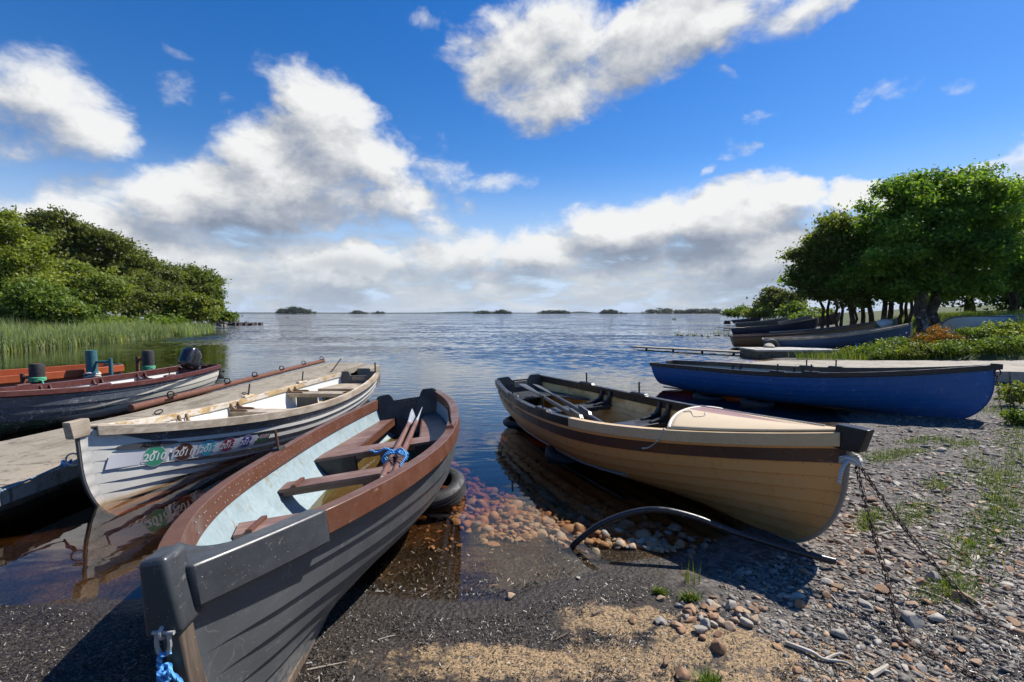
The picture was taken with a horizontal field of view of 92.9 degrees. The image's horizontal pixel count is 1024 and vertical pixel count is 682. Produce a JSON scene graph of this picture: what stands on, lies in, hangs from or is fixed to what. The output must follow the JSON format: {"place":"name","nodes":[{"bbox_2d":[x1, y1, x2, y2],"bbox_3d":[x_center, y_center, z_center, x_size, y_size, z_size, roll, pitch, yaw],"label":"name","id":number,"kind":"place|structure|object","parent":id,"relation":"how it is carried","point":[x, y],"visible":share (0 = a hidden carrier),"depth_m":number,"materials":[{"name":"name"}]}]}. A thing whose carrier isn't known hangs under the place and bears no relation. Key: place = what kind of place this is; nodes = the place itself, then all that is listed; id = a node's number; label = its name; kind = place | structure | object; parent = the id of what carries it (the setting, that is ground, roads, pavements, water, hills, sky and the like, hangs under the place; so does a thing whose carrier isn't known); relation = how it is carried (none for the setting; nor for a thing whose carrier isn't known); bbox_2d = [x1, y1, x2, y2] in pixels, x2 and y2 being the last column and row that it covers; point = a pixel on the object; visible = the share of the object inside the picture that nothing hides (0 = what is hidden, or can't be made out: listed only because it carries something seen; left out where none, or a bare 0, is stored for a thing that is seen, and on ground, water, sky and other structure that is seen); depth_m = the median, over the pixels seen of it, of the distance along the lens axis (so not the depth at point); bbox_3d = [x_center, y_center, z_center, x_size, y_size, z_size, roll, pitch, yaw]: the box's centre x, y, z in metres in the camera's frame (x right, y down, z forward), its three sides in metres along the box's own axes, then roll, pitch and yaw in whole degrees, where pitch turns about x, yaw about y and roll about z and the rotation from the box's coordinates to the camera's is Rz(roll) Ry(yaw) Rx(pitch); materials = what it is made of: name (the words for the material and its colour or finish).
{"place":"outdoors","nodes":[
{"label":"outdoors","id":0,"kind":"place"},
{"bbox_2d":[233,312,511,313],"bbox_3d":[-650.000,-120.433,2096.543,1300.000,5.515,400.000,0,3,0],"label":"hills","id":1,"kind":"structure","parent":0,"point":[344,313],"depth_m":1898.13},
{"bbox_2d":[0,313,781,413],"bbox_3d":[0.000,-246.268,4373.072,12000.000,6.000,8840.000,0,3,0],"label":"water","id":2,"kind":"structure","parent":0,"point":[236,359],"depth_m":23.34,"materials":[{"name":"liquid"}]},
{"bbox_2d":[20,363,46,433],"bbox_3d":[-8.243,1.004,8.421,0.523,1.230,0.237,0,3,0],"label":"mooring post","id":3,"kind":"object","parent":2,"relation":"in","point":[36,372],"visible":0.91,"depth_m":8.35,"materials":[{"name":"plastic"}]},
{"bbox_2d":[0,363,123,386],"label":"rowing boat","id":4,"kind":"object","parent":2,"relation":"on","point":[9,377],"visible":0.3,"depth_m":9.63,"materials":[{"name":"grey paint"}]},
{"bbox_2d":[85,350,114,417],"bbox_3d":[-8.198,0.867,9.685,0.486,1.360,0.186,0,3,0],"label":"mooring post","id":5,"kind":"object","parent":2,"relation":"in","point":[91,361],"visible":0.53,"depth_m":9.62,"materials":[{"name":"teal paint"}]},
{"bbox_2d":[0,364,220,440],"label":"rowing boat","id":6,"kind":"object","parent":2,"relation":"on","point":[27,408],"visible":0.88,"depth_m":7.26,"materials":[{"name":"grey"}]},
{"bbox_2d":[177,347,224,382],"bbox_3d":[-6.421,0.687,10.098,0.268,0.722,1.234,-1,-29,8],"label":"outboard motor","id":7,"kind":"object","parent":6,"relation":"attached to","point":[190,358],"visible":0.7,"depth_m":9.69,"materials":[{"name":"plastic"}]},
{"bbox_2d":[135,350,155,411],"bbox_3d":[-7.649,0.856,10.216,0.493,1.320,0.237,0,3,0],"label":"mooring post","id":8,"kind":"object","parent":2,"relation":"in","point":[147,360],"visible":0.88,"depth_m":10.13,"materials":[{"name":"plastic"}]},
{"bbox_2d":[62,362,378,516],"bbox_3d":[-3.187,0.930,6.516,1.432,1.002,5.362,-1,4,7],"label":"rowing boat","id":9,"kind":"object","parent":2,"relation":"on","point":[125,466],"visible":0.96,"depth_m":4.86,"materials":[{"name":"grey paint"}]},
{"bbox_2d":[275,306,315,314],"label":"island","id":10,"kind":"structure","parent":2,"relation":"on","point":[294,310],"depth_m":613.51,"materials":[{"name":"plant"}]},
{"bbox_2d":[139,388,459,681],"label":"rowing boat","id":11,"kind":"object","parent":2,"relation":"on","point":[255,571],"visible":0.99,"depth_m":2.07,"materials":[{"name":"grey paint"}]},
{"bbox_2d":[156,650,182,681],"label":"mooring rope","id":12,"kind":"object","parent":11,"relation":"hanging from","point":[165,672],"visible":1,"depth_m":1.35,"materials":[{"name":"fabric"}]},
{"bbox_2d":[379,409,415,477],"bbox_3d":[-1.052,0.946,4.666,0.090,0.124,2.462,-19,5,-4],"label":"oar","id":13,"kind":"object","parent":11,"relation":"in","point":[390,460],"visible":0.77,"depth_m":4.49,"materials":[{"name":"wood"}]},
{"bbox_2d":[391,408,421,471],"bbox_3d":[-1.002,0.931,4.669,0.090,0.124,2.512,21,1,-7],"label":"oar","id":14,"kind":"object","parent":11,"relation":"in","point":[398,458],"visible":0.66,"depth_m":4.40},
{"bbox_2d":[370,448,408,466],"bbox_3d":[-0.951,0.939,3.977,0.342,0.153,0.255,2,4,31],"label":"rope lashing","id":15,"kind":"object","parent":14,"relation":"attached to","point":[400,451],"visible":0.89,"depth_m":3.95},
{"bbox_2d":[357,364,379,404],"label":"concrete block","id":16,"kind":"structure","parent":2,"relation":"in","point":[364,370],"depth_m":12.13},
{"bbox_2d":[503,416,526,433],"bbox_3d":[0.160,1.204,7.131,0.584,0.170,0.584,-6,7,0],"label":"tyre","id":17,"kind":"object","parent":2,"relation":"in","point":[510,425],"visible":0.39,"depth_m":6.91,"materials":[{"name":"rubber"}]},
{"bbox_2d":[537,310,569,313],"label":"island","id":18,"kind":"structure","parent":2,"relation":"on","point":[554,312],"depth_m":893.03,"materials":[{"name":"plant"}]},
{"bbox_2d":[641,307,721,314],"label":"island","id":19,"kind":"structure","parent":2,"relation":"on","point":[714,311],"depth_m":767.76,"materials":[{"name":"plant"}]},
{"bbox_2d":[631,346,742,361],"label":"plank walkway","id":20,"kind":"structure","parent":2,"relation":"in","point":[733,352],"depth_m":19.98,"materials":[{"name":"grey wood"}]},
{"bbox_2d":[735,316,788,326],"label":"rowing boat","id":21,"kind":"object","parent":2,"relation":"on","point":[760,323],"visible":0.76,"depth_m":50.19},
{"bbox_2d":[731,318,815,334],"bbox_3d":[16.774,-0.814,31.272,1.518,0.890,4.946,-3,-1,-44],"label":"rowing boat","id":22,"kind":"object","parent":2,"relation":"on","point":[806,324],"visible":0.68,"depth_m":30.49,"materials":[{"name":"black paint"}]},
{"bbox_2d":[778,314,811,323],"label":"rowing boat","id":23,"kind":"object","parent":2,"relation":"on","point":[803,318],"visible":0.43,"depth_m":40.12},
{"bbox_2d":[729,321,875,348],"bbox_3d":[12.967,-0.247,21.826,5.780,0.890,1.518,-4,2,16],"label":"rowing boat","id":24,"kind":"object","parent":2,"relation":"on","point":[749,340],"visible":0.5,"depth_m":21.73,"materials":[{"name":"wood"}]},
{"bbox_2d":[769,317,896,332],"bbox_3d":[15.564,-0.469,23.774,5.272,0.890,1.518,-4,1,29],"label":"rowing boat","id":25,"kind":"object","parent":2,"relation":"on","point":[893,324],"visible":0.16,"depth_m":24.06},
{"bbox_2d":[762,322,911,349],"bbox_3d":[12.379,-0.080,18.736,4.864,0.890,1.518,-4,1,27],"label":"rowing boat","id":26,"kind":"object","parent":2,"relation":"on","point":[838,340],"visible":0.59,"depth_m":18.10,"materials":[{"name":"wood"}]},
{"bbox_2d":[0,304,1023,681],"bbox_3d":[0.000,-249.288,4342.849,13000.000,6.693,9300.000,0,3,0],"label":"ground","id":27,"kind":"structure","parent":0,"point":[86,556],"depth_m":3.04,"materials":[{"name":"soil"}]},
{"bbox_2d":[0,204,80,304],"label":"tree","id":28,"kind":"object","parent":27,"relation":"on","point":[19,258],"visible":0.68,"depth_m":32.39,"materials":[{"name":"green plant"}]},
{"bbox_2d":[0,275,111,325],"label":"shrub","id":29,"kind":"object","parent":27,"relation":"on","point":[33,300],"visible":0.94,"depth_m":28.20,"materials":[{"name":"green plant"}]},
{"bbox_2d":[15,204,107,265],"bbox_3d":[-38.044,-6.396,39.933,6.835,9.370,6.602,0,3,0],"label":"tree","id":30,"kind":"object","parent":27,"relation":"on","point":[45,222],"visible":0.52,"depth_m":38.94,"materials":[{"name":"green plant"}]},
{"bbox_2d":[33,254,140,315],"bbox_3d":[-31.216,-3.675,35.447,6.904,5.561,6.328,0,3,0],"label":"tree","id":31,"kind":"object","parent":27,"relation":"on","point":[103,289],"visible":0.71,"depth_m":34.97,"materials":[{"name":"green plant"}]},
{"bbox_2d":[52,221,135,315],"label":"tree","id":32,"kind":"object","parent":27,"relation":"on","point":[102,238],"visible":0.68,"depth_m":41.00,"materials":[{"name":"green plant"}]},
{"bbox_2d":[0,313,207,352],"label":"reeds","id":33,"kind":"object","parent":27,"relation":"on","point":[27,341],"visible":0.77,"depth_m":25.67,"materials":[{"name":"plant"}]},
{"bbox_2d":[86,273,170,318],"bbox_3d":[-31.847,-3.344,40.457,6.996,4.932,6.874,0,3,0],"label":"tree","id":34,"kind":"object","parent":27,"relation":"on","point":[135,305],"visible":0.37,"depth_m":39.72,"materials":[{"name":"green plant"}]},
{"bbox_2d":[92,237,168,317],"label":"tree","id":35,"kind":"object","parent":27,"relation":"on","point":[141,261],"visible":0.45,"depth_m":43.81,"materials":[{"name":"green plant"}]},
{"bbox_2d":[82,312,194,327],"bbox_3d":[-28.650,-1.292,36.212,5.878,1.932,8.014,3,4,40],"label":"shrub","id":36,"kind":"object","parent":27,"relation":"on","point":[157,318],"visible":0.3,"depth_m":36.40,"materials":[{"name":"green plant"}]},
{"bbox_2d":[139,259,197,297],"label":"tree","id":37,"kind":"object","parent":27,"relation":"on","point":[170,277],"visible":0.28,"depth_m":47.52,"materials":[{"name":"green plant"}]},
{"bbox_2d":[0,356,364,528],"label":"jetty","id":38,"kind":"object","parent":27,"relation":"on","point":[28,457],"visible":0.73,"depth_m":4.67,"materials":[{"name":"concrete"}]},
{"bbox_2d":[0,466,59,491],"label":"rope","id":39,"kind":"object","parent":38,"relation":"on","point":[29,479],"visible":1,"depth_m":3.83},
{"bbox_2d":[137,286,230,324],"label":"shrub","id":40,"kind":"object","parent":27,"relation":"on","point":[193,306],"visible":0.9,"depth_m":40.96,"materials":[{"name":"green plant"}]},
{"bbox_2d":[171,321,215,336],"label":"sparse reeds","id":41,"kind":"object","parent":27,"relation":"on","point":[186,331],"visible":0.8,"depth_m":36.48,"materials":[{"name":"plant"}]},
{"bbox_2d":[173,259,231,311],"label":"tree","id":42,"kind":"object","parent":27,"relation":"on","point":[207,282],"visible":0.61,"depth_m":50.93,"materials":[{"name":"green plant"}]},
{"bbox_2d":[206,309,242,326],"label":"shrub","id":43,"kind":"object","parent":27,"relation":"on","point":[228,316],"visible":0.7,"depth_m":57.26,"materials":[{"name":"green plant"}]},
{"bbox_2d":[204,321,262,326],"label":"stone pier","id":44,"kind":"structure","parent":27,"relation":"on","point":[234,323],"depth_m":63.75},
{"bbox_2d":[421,467,465,514],"bbox_3d":[-0.700,1.307,4.282,0.584,0.170,0.584,-7,15,0],"label":"tyre","id":45,"kind":"object","parent":27,"relation":"on","point":[451,494],"visible":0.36,"depth_m":4.09,"materials":[{"name":"rubber"}]},
{"bbox_2d":[351,503,612,599],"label":"bed litter","id":46,"kind":"object","parent":27,"relation":"on","point":[496,564],"visible":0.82,"depth_m":3.10,"materials":[{"name":"brown stone"}]},
{"bbox_2d":[0,542,1023,681],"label":"shore litter","id":47,"kind":"object","parent":27,"relation":"on","point":[352,652],"visible":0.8,"depth_m":2.31,"materials":[{"name":"gravel"}]},
{"bbox_2d":[901,610,924,628],"bbox_3d":[1.984,1.378,2.415,0.076,0.067,0.123,5,-3,15],"label":"stone","id":48,"kind":"object","parent":47,"relation":"on","point":[913,620],"visible":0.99,"depth_m":2.39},
{"bbox_2d":[440,424,675,553],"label":"bed cobbles","id":49,"kind":"object","parent":27,"relation":"on","point":[503,470],"visible":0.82,"depth_m":4.35,"materials":[{"name":"stone"}]},
{"bbox_2d":[544,445,594,473],"bbox_3d":[0.660,1.317,5.505,0.584,0.170,0.584,7,9,0],"label":"tyre","id":50,"kind":"object","parent":27,"relation":"on","point":[555,459],"visible":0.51,"depth_m":5.26,"materials":[{"name":"rubber"}]},
{"bbox_2d":[523,452,715,558],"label":"shaded cobbles","id":51,"kind":"object","parent":27,"relation":"on","point":[680,542],"visible":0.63,"depth_m":3.61,"materials":[{"name":"stone"}]},
{"bbox_2d":[656,557,700,585],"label":"rushes","id":52,"kind":"object","parent":27,"relation":"on","point":[687,576],"visible":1,"depth_m":2.87,"materials":[{"name":"green plant"}]},
{"bbox_2d":[675,665,690,681],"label":"stone","id":53,"kind":"object","parent":27,"relation":"on","point":[682,673],"visible":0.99,"depth_m":2.03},
{"bbox_2d":[495,373,874,542],"bbox_3d":[1.129,0.870,5.257,1.478,0.952,5.127,-4,4,-23],"label":"rowing boat","id":54,"kind":"object","parent":27,"relation":"on","point":[778,477],"visible":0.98,"depth_m":3.73,"materials":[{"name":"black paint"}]},
{"bbox_2d":[519,384,583,418],"bbox_3d":[0.551,0.774,5.989,0.124,0.090,2.511,5,6,-19],"label":"oar","id":55,"kind":"object","parent":54,"relation":"in","point":[571,412],"visible":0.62,"depth_m":5.88,"materials":[{"name":"wood"}]},
{"bbox_2d":[533,384,604,422],"bbox_3d":[0.700,0.764,6.025,0.124,0.090,2.366,14,2,-18],"label":"oar","id":56,"kind":"object","parent":54,"relation":"in","point":[584,411],"visible":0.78,"depth_m":5.72,"materials":[{"name":"wood"}]},
{"bbox_2d":[683,405,825,425],"bbox_3d":[1.734,0.569,3.711,0.371,0.116,1.236,-1,3,-18],"label":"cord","id":57,"kind":"object","parent":54,"relation":"on","point":[756,415],"visible":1,"depth_m":3.75,"materials":[{"name":"white fabric"}]},
{"bbox_2d":[837,452,862,484],"bbox_3d":[2.057,0.775,2.960,0.124,0.158,0.219,2,4,35],"label":"rope tie","id":58,"kind":"object","parent":54,"relation":"attached to","point":[855,459],"visible":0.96,"depth_m":2.94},
{"bbox_2d":[854,466,997,681],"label":"mooring chain","id":59,"kind":"object","parent":58,"relation":"hanging from","point":[895,618],"visible":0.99,"depth_m":2.42,"materials":[{"name":"metal"}]},
{"bbox_2d":[859,466,1023,636],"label":"mooring chain","id":60,"kind":"object","parent":58,"relation":"hanging from","point":[984,617],"visible":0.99,"depth_m":2.58,"materials":[{"name":"metal"}]},
{"bbox_2d":[568,506,835,564],"bbox_3d":[1.191,1.288,3.178,1.660,0.385,0.062,1,3,12],"label":"water pipe","id":61,"kind":"object","parent":27,"relation":"on","point":[578,540],"visible":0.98,"depth_m":3.15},
{"bbox_2d":[692,392,724,406],"bbox_3d":[3.750,1.110,9.279,0.584,0.170,0.584,6,6,0],"label":"tyre","id":62,"kind":"object","parent":27,"relation":"on","point":[708,399],"visible":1,"depth_m":9.08,"materials":[{"name":"rubber"}]},
{"bbox_2d":[710,638,725,654],"bbox_3d":[0.949,1.403,2.234,0.061,0.075,0.081,-1,3,-18],"label":"stone","id":63,"kind":"object","parent":27,"relation":"on","point":[717,646],"visible":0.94,"depth_m":2.21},
{"bbox_2d":[719,304,749,318],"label":"shrub","id":64,"kind":"object","parent":27,"relation":"on","point":[734,312],"visible":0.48,"depth_m":69.64,"materials":[{"name":"green plant"}]},
{"bbox_2d":[739,617,753,627],"bbox_3d":[1.172,1.410,2.425,0.053,0.046,0.068,-3,2,-30],"label":"stone","id":65,"kind":"object","parent":27,"relation":"on","point":[745,622],"visible":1,"depth_m":2.42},
{"bbox_2d":[739,397,775,411],"bbox_3d":[4.350,1.128,8.629,0.584,0.170,0.584,6,6,0],"label":"tyre","id":66,"kind":"object","parent":27,"relation":"on","point":[751,404],"visible":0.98,"depth_m":8.42,"materials":[{"name":"rubber"}]},
{"bbox_2d":[740,305,782,320],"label":"shrub","id":67,"kind":"object","parent":27,"relation":"on","point":[766,312],"visible":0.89,"depth_m":61.07,"materials":[{"name":"green plant"}]},
{"bbox_2d":[746,285,809,317],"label":"tree","id":68,"kind":"object","parent":27,"relation":"on","point":[774,296],"visible":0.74,"depth_m":60.95,"materials":[{"name":"green plant"}]},
{"bbox_2d":[739,347,840,358],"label":"concrete pier","id":69,"kind":"structure","parent":27,"relation":"on","point":[765,353],"depth_m":17.31,"materials":[{"name":"concrete"}]},
{"bbox_2d":[774,300,812,317],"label":"shrub","id":70,"kind":"object","parent":27,"relation":"on","point":[790,307],"visible":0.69,"depth_m":55.40,"materials":[{"name":"green plant"}]},
{"bbox_2d":[771,259,837,327],"bbox_3d":[16.552,-2.196,26.002,4.064,5.063,3.908,0,3,0],"label":"tree","id":71,"kind":"object","parent":27,"relation":"on","point":[821,305],"visible":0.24,"depth_m":25.81,"materials":[{"name":"green plant"}]},
{"bbox_2d":[787,311,829,319],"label":"shrub","id":72,"kind":"object","parent":27,"relation":"on","point":[800,314],"visible":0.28,"depth_m":43.66,"materials":[{"name":"green plant"}]},
{"bbox_2d":[796,295,843,326],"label":"tree","id":73,"kind":"object","parent":27,"relation":"on","point":[841,318],"depth_m":26.92,"materials":[{"name":"brown plant"}]},
{"bbox_2d":[785,640,855,668],"bbox_3d":[1.390,1.412,2.200,0.270,0.033,0.081,2,4,35],"label":"stick","id":74,"kind":"object","parent":27,"relation":"on","point":[807,650],"visible":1,"depth_m":2.18,"materials":[{"name":"wood"}]},
{"bbox_2d":[808,312,839,326],"bbox_3d":[24.445,-1.635,37.995,1.518,0.890,4.064,0,-2,5],"label":"rowing boat","id":75,"kind":"object","parent":27,"relation":"on","point":[831,320],"visible":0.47,"depth_m":36.78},
{"bbox_2d":[650,359,1002,418],"bbox_3d":[4.995,0.672,8.634,1.513,0.902,5.220,-2,3,-42],"label":"rowing boat","id":76,"kind":"object","parent":27,"relation":"on","point":[962,392],"visible":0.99,"depth_m":7.67,"materials":[{"name":"blue paint"}]},
{"bbox_2d":[775,203,879,324],"bbox_3d":[16.946,-3.359,25.131,6.006,7.323,4.380,2,4,35],"label":"tree","id":77,"kind":"object","parent":27,"relation":"on","point":[823,240],"visible":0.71,"depth_m":24.45,"materials":[{"name":"green plant"}]},
{"bbox_2d":[648,360,1023,382],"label":"slipway","id":78,"kind":"structure","parent":27,"relation":"on","point":[1015,368],"depth_m":12.52,"materials":[{"name":"concrete"}]},
{"bbox_2d":[652,394,1023,681],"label":"beach grass","id":79,"kind":"structure","parent":27,"relation":"on","point":[685,596],"depth_m":3.71,"materials":[{"name":"plant"}]},
{"bbox_2d":[829,629,848,638],"bbox_3d":[1.560,1.391,2.317,0.084,0.042,0.052,5,-1,19],"label":"stone","id":80,"kind":"object","parent":27,"relation":"on","point":[840,633],"visible":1,"depth_m":2.30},
{"bbox_2d":[848,341,875,358],"bbox_3d":[11.601,0.402,15.793,1.638,0.843,1.449,0,3,0],"label":"shrub","id":81,"kind":"object","parent":27,"relation":"on","point":[865,347],"visible":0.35,"depth_m":15.66,"materials":[{"name":"green plant"}]},
{"bbox_2d":[821,213,919,318],"bbox_3d":[17.812,-3.048,23.843,4.736,6.499,4.504,2,4,26],"label":"tree","id":82,"kind":"object","parent":27,"relation":"on","point":[847,281],"visible":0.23,"depth_m":23.25,"materials":[{"name":"green plant"}]},
{"bbox_2d":[718,404,1023,681],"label":"shingle","id":83,"kind":"object","parent":27,"relation":"on","point":[909,676],"visible":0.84,"depth_m":2.80,"materials":[{"name":"gravel"}]},
{"bbox_2d":[868,663,890,678],"bbox_3d":[1.566,1.401,2.059,0.132,0.029,0.039,-1,4,-24],"label":"stick","id":84,"kind":"object","parent":83,"relation":"on","point":[874,673],"visible":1,"depth_m":2.05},
{"bbox_2d":[927,612,946,622],"bbox_3d":[2.116,1.379,2.422,0.092,0.046,0.061,5,-7,-4],"label":"stone","id":85,"kind":"object","parent":83,"relation":"on","point":[938,617],"visible":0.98,"depth_m":2.40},
{"bbox_2d":[950,590,977,603],"bbox_3d":[2.409,1.371,2.594,0.113,0.065,0.056,15,13,24],"label":"stone","id":86,"kind":"object","parent":83,"relation":"on","point":[954,594],"visible":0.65,"depth_m":2.58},
{"bbox_2d":[864,343,920,360],"bbox_3d":[11.396,0.451,14.446,1.466,0.769,1.504,3,4,40],"label":"shrub","id":87,"kind":"object","parent":27,"relation":"on","point":[878,354],"visible":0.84,"depth_m":14.34,"materials":[{"name":"green plant"}]},
{"bbox_2d":[868,332,924,349],"bbox_3d":[11.994,0.267,15.197,1.943,1.084,1.697,-1,3,-18],"label":"shrub","id":88,"kind":"object","parent":27,"relation":"on","point":[897,341],"visible":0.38,"depth_m":15.13,"materials":[{"name":"green plant"}]},
{"bbox_2d":[880,292,929,324],"bbox_3d":[22.105,-2.706,26.789,4.288,4.717,3.791,0,3,0],"label":"tree","id":89,"kind":"object","parent":27,"relation":"on","point":[904,312],"visible":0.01,"depth_m":26.95,"materials":[{"name":"brown plant"}]},
{"bbox_2d":[788,308,1023,360],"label":"bank grass","id":90,"kind":"structure","parent":27,"relation":"on","point":[944,315],"depth_m":16.27,"materials":[{"name":"plant"}]},
{"bbox_2d":[895,340,958,358],"bbox_3d":[11.899,0.344,14.025,1.600,0.801,1.662,0,3,0],"label":"shrub","id":91,"kind":"object","parent":27,"relation":"on","point":[917,346],"visible":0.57,"depth_m":13.87,"materials":[{"name":"green plant"}]},
{"bbox_2d":[838,154,1023,334],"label":"tree","id":92,"kind":"object","parent":27,"relation":"on","point":[953,222],"visible":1,"depth_m":20.70,"materials":[{"name":"green plant"}]},
{"bbox_2d":[924,571,941,582],"bbox_3d":[2.441,1.368,2.818,0.061,0.075,0.073,-1,3,-20],"label":"stone","id":93,"kind":"object","parent":27,"relation":"on","point":[932,575],"visible":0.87,"depth_m":2.80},
{"bbox_2d":[908,321,968,343],"bbox_3d":[12.865,0.030,14.590,1.740,1.231,1.634,0,3,0],"label":"shrub","id":94,"kind":"object","parent":27,"relation":"on","point":[932,337],"visible":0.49,"depth_m":14.43,"materials":[{"name":"brown plant"}]},
{"bbox_2d":[913,268,995,311],"bbox_3d":[35.437,-3.869,37.709,8.069,3.742,6.124,0,3,0],"label":"tree","id":95,"kind":"object","parent":27,"relation":"on","point":[969,306],"visible":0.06,"depth_m":37.28,"materials":[{"name":"green plant"}]},
{"bbox_2d":[925,335,985,356],"bbox_3d":[12.381,0.221,13.286,1.653,0.770,1.438,-2,4,-32],"label":"shrub","id":96,"kind":"object","parent":27,"relation":"on","point":[950,346],"visible":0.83,"depth_m":13.23,"materials":[{"name":"green plant"}]},
{"bbox_2d":[945,326,998,342],"bbox_3d":[13.489,0.036,14.316,1.734,0.960,1.542,-2,4,-31],"label":"shrub","id":97,"kind":"object","parent":27,"relation":"on","point":[961,331],"visible":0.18,"depth_m":14.23,"materials":[{"name":"green plant"}]},
{"bbox_2d":[937,315,1023,334],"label":"rowing boat","id":98,"kind":"object","parent":27,"relation":"on","point":[961,321],"visible":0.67,"depth_m":19.20,"materials":[{"name":"wood"}]},
{"bbox_2d":[965,282,1023,311],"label":"tree","id":99,"kind":"object","parent":27,"relation":"on","point":[1004,299],"visible":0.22,"depth_m":34.24,"materials":[{"name":"green plant"}]},
{"bbox_2d":[965,320,1023,343],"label":"shrub","id":100,"kind":"object","parent":27,"relation":"on","point":[989,326],"visible":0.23,"depth_m":14.12,"materials":[{"name":"green plant"}]},
{"bbox_2d":[975,173,1023,311],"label":"tree","id":101,"kind":"object","parent":27,"relation":"on","point":[1016,273],"visible":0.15,"depth_m":25.04,"materials":[{"name":"green plant"}]},
{"bbox_2d":[975,332,1023,354],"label":"shrub","id":102,"kind":"object","parent":27,"relation":"on","point":[999,343],"visible":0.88,"depth_m":12.56,"materials":[{"name":"green plant"}]},
{"bbox_2d":[986,318,1023,338],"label":"shrub","id":103,"kind":"object","parent":27,"relation":"on","point":[1016,329],"visible":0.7,"depth_m":13.44,"materials":[{"name":"green plant"}]},
{"bbox_2d":[993,371,1023,404],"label":"plant","id":104,"kind":"object","parent":27,"relation":"on","point":[1017,392],"visible":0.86,"depth_m":7.69,"materials":[{"name":"green plant"}]},
{"bbox_2d":[999,387,1023,425],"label":"plant","id":105,"kind":"object","parent":27,"relation":"on","point":[1012,416],"visible":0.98,"depth_m":6.48,"materials":[{"name":"green plant"}]},
{"bbox_2d":[0,0,1023,312],"label":"sky","id":106,"kind":"structure","parent":0,"point":[321,156],"materials":[{"name":"blue"}]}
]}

